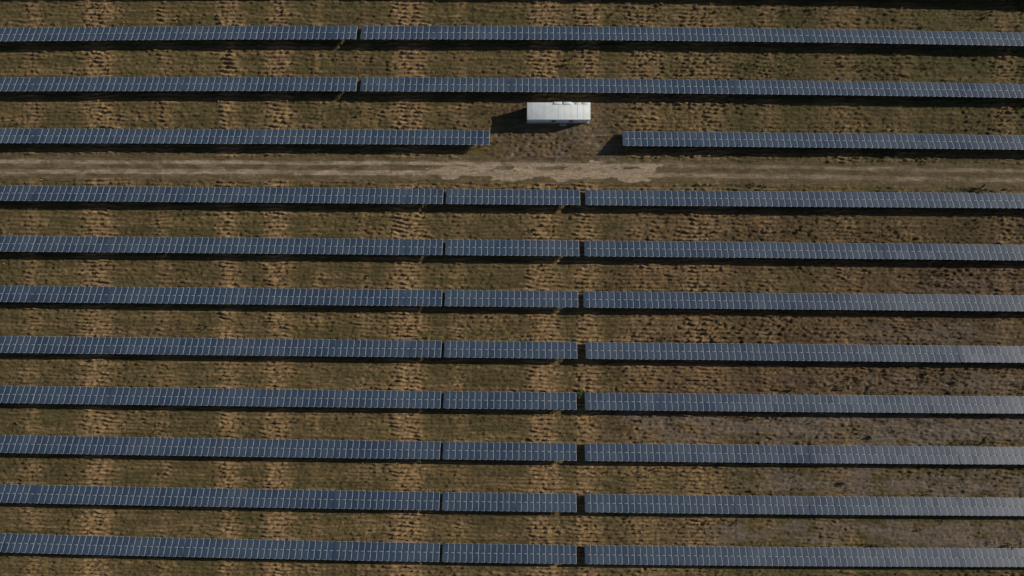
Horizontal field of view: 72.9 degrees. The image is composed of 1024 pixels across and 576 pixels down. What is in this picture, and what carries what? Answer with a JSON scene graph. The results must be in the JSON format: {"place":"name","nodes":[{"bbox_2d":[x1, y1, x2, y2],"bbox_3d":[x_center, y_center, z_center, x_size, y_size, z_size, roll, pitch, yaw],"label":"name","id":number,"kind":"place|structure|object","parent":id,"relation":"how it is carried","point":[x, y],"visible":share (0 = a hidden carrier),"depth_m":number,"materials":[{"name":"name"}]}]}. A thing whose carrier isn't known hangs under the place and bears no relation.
{"place":"outdoors","nodes":[
{"label":"outdoors","id":0,"kind":"place"},
{"bbox_2d":[0,0,1023,575],"bbox_3d":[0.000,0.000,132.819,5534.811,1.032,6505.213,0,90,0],"label":"ground","id":1,"kind":"structure","parent":0,"point":[612,116],"depth_m":132.94,"materials":[{"name":"soil"}]},
{"bbox_2d":[0,77,357,91],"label":"solar panel table","id":2,"kind":"object","parent":1,"relation":"on","point":[161,84],"visible":1,"depth_m":131.55,"materials":[{"name":"glass"}]},
{"bbox_2d":[0,26,357,42],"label":"solar panel table","id":3,"kind":"object","parent":1,"relation":"on","point":[161,33],"visible":1,"depth_m":131.54,"materials":[{"name":"glass"}]},
{"bbox_2d":[0,533,439,561],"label":"solar panel table","id":4,"kind":"object","parent":1,"relation":"on","point":[204,547],"visible":1,"depth_m":131.55,"materials":[{"name":"glass"}]},
{"bbox_2d":[0,484,439,509],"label":"solar panel table","id":5,"kind":"object","parent":1,"relation":"on","point":[153,496],"visible":1,"depth_m":131.55,"materials":[{"name":"glass"}]},
{"bbox_2d":[0,435,440,458],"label":"solar panel table","id":6,"kind":"object","parent":1,"relation":"on","point":[215,447],"visible":1,"depth_m":131.54,"materials":[{"name":"glass"}]},
{"bbox_2d":[0,386,440,407],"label":"solar panel table","id":7,"kind":"object","parent":1,"relation":"on","point":[185,396],"visible":1,"depth_m":131.54,"materials":[{"name":"glass"}]},
{"bbox_2d":[0,336,441,356],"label":"solar panel table","id":8,"kind":"object","parent":1,"relation":"on","point":[230,346],"visible":1,"depth_m":131.54,"materials":[{"name":"glass"}]},
{"bbox_2d":[0,286,441,305],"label":"solar panel table","id":9,"kind":"object","parent":1,"relation":"on","point":[275,296],"visible":1,"depth_m":131.53,"materials":[{"name":"glass"}]},
{"bbox_2d":[0,236,442,254],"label":"solar panel table","id":10,"kind":"object","parent":1,"relation":"on","point":[194,245],"visible":1,"depth_m":131.53,"materials":[{"name":"glass"}]},
{"bbox_2d":[0,186,442,203],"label":"solar panel table","id":11,"kind":"object","parent":1,"relation":"on","point":[214,194],"visible":1,"depth_m":131.50,"materials":[{"name":"glass"}]},
{"bbox_2d":[0,129,489,144],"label":"solar panel table","id":12,"kind":"object","parent":1,"relation":"on","point":[289,136],"visible":1,"depth_m":131.53,"materials":[{"name":"glass"}]},
{"bbox_2d":[442,543,576,563],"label":"solar panel table","id":13,"kind":"object","parent":1,"relation":"on","point":[531,553],"visible":1,"depth_m":131.52,"materials":[{"name":"glass"}]},
{"bbox_2d":[442,492,576,511],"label":"solar panel table","id":14,"kind":"object","parent":1,"relation":"on","point":[532,502],"visible":1,"depth_m":131.52,"materials":[{"name":"glass"}]},
{"bbox_2d":[442,442,576,460],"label":"solar panel table","id":15,"kind":"object","parent":1,"relation":"on","point":[516,451],"visible":1,"depth_m":131.52,"materials":[{"name":"glass"}]},
{"bbox_2d":[443,391,576,409],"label":"solar panel table","id":16,"kind":"object","parent":1,"relation":"on","point":[529,400],"visible":1,"depth_m":131.51,"materials":[{"name":"glass"}]},
{"bbox_2d":[444,341,576,358],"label":"solar panel table","id":17,"kind":"object","parent":1,"relation":"on","point":[503,349],"visible":1,"depth_m":131.51,"materials":[{"name":"glass"}]},
{"bbox_2d":[444,290,577,306],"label":"solar panel table","id":18,"kind":"object","parent":1,"relation":"on","point":[485,298],"visible":1,"depth_m":131.51,"materials":[{"name":"glass"}]},
{"bbox_2d":[445,239,578,255],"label":"solar panel table","id":19,"kind":"object","parent":1,"relation":"on","point":[525,247],"visible":1,"depth_m":131.53,"materials":[{"name":"glass"}]},
{"bbox_2d":[0,0,1023,575],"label":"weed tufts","id":20,"kind":"object","parent":1,"relation":"on","point":[680,280],"visible":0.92,"depth_m":132.75,"materials":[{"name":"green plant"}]},
{"bbox_2d":[446,189,579,204],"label":"solar panel table","id":21,"kind":"object","parent":1,"relation":"on","point":[517,196],"visible":1,"depth_m":131.51,"materials":[{"name":"glass"}]},
{"bbox_2d":[3,0,1022,575],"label":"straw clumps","id":22,"kind":"object","parent":1,"relation":"on","point":[443,314],"visible":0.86,"depth_m":132.84,"materials":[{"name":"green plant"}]},
{"bbox_2d":[526,102,589,125],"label":"transformer cabin","id":23,"kind":"object","parent":1,"relation":"on","point":[563,113],"visible":1,"depth_m":130.02,"materials":[{"name":"metal"}]},
{"bbox_2d":[577,389,586,396],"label":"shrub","id":24,"kind":"object","parent":1,"relation":"on","point":[581,392],"visible":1,"depth_m":132.40,"materials":[{"name":"green plant"}]},
{"bbox_2d":[360,77,1023,98],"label":"solar panel table","id":25,"kind":"object","parent":1,"relation":"on","point":[773,87],"visible":1,"depth_m":131.53,"materials":[{"name":"glass"}]},
{"bbox_2d":[360,26,1023,46],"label":"solar panel table","id":26,"kind":"object","parent":1,"relation":"on","point":[770,35],"visible":1,"depth_m":131.53,"materials":[{"name":"glass"}]},
{"bbox_2d":[583,291,1023,310],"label":"solar panel table","id":27,"kind":"object","parent":1,"relation":"on","point":[804,301],"visible":1,"depth_m":131.54,"materials":[{"name":"glass"}]},
{"bbox_2d":[584,545,1023,566],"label":"solar panel table","id":28,"kind":"object","parent":1,"relation":"on","point":[846,556],"visible":1,"depth_m":131.52,"materials":[{"name":"glass"}]},
{"bbox_2d":[584,494,1023,515],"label":"solar panel table","id":29,"kind":"object","parent":1,"relation":"on","point":[824,505],"visible":1,"depth_m":131.53,"materials":[{"name":"glass"}]},
{"bbox_2d":[584,443,1023,464],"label":"solar panel table","id":30,"kind":"object","parent":1,"relation":"on","point":[823,454],"visible":1,"depth_m":131.53,"materials":[{"name":"glass"}]},
{"bbox_2d":[584,393,1023,413],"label":"solar panel table","id":31,"kind":"object","parent":1,"relation":"on","point":[845,403],"visible":1,"depth_m":131.54,"materials":[{"name":"glass"}]},
{"bbox_2d":[584,241,1023,259],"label":"solar panel table","id":32,"kind":"object","parent":1,"relation":"on","point":[815,250],"visible":1,"depth_m":131.53,"materials":[{"name":"glass"}]},
{"bbox_2d":[585,342,1023,362],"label":"solar panel table","id":33,"kind":"object","parent":1,"relation":"on","point":[818,352],"visible":1,"depth_m":131.54,"materials":[{"name":"glass"}]},
{"bbox_2d":[585,190,1023,207],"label":"solar panel table","id":34,"kind":"object","parent":1,"relation":"on","point":[814,199],"visible":1,"depth_m":131.54,"materials":[{"name":"glass"}]},
{"bbox_2d":[622,131,1023,149],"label":"solar panel table","id":35,"kind":"object","parent":1,"relation":"on","point":[842,140],"visible":1,"depth_m":131.53,"materials":[{"name":"glass"}]},
{"bbox_2d":[0,152,1023,192],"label":"dirt road","id":36,"kind":"structure","parent":0,"point":[440,169],"depth_m":132.99,"materials":[{"name":"soil"}]}
]}

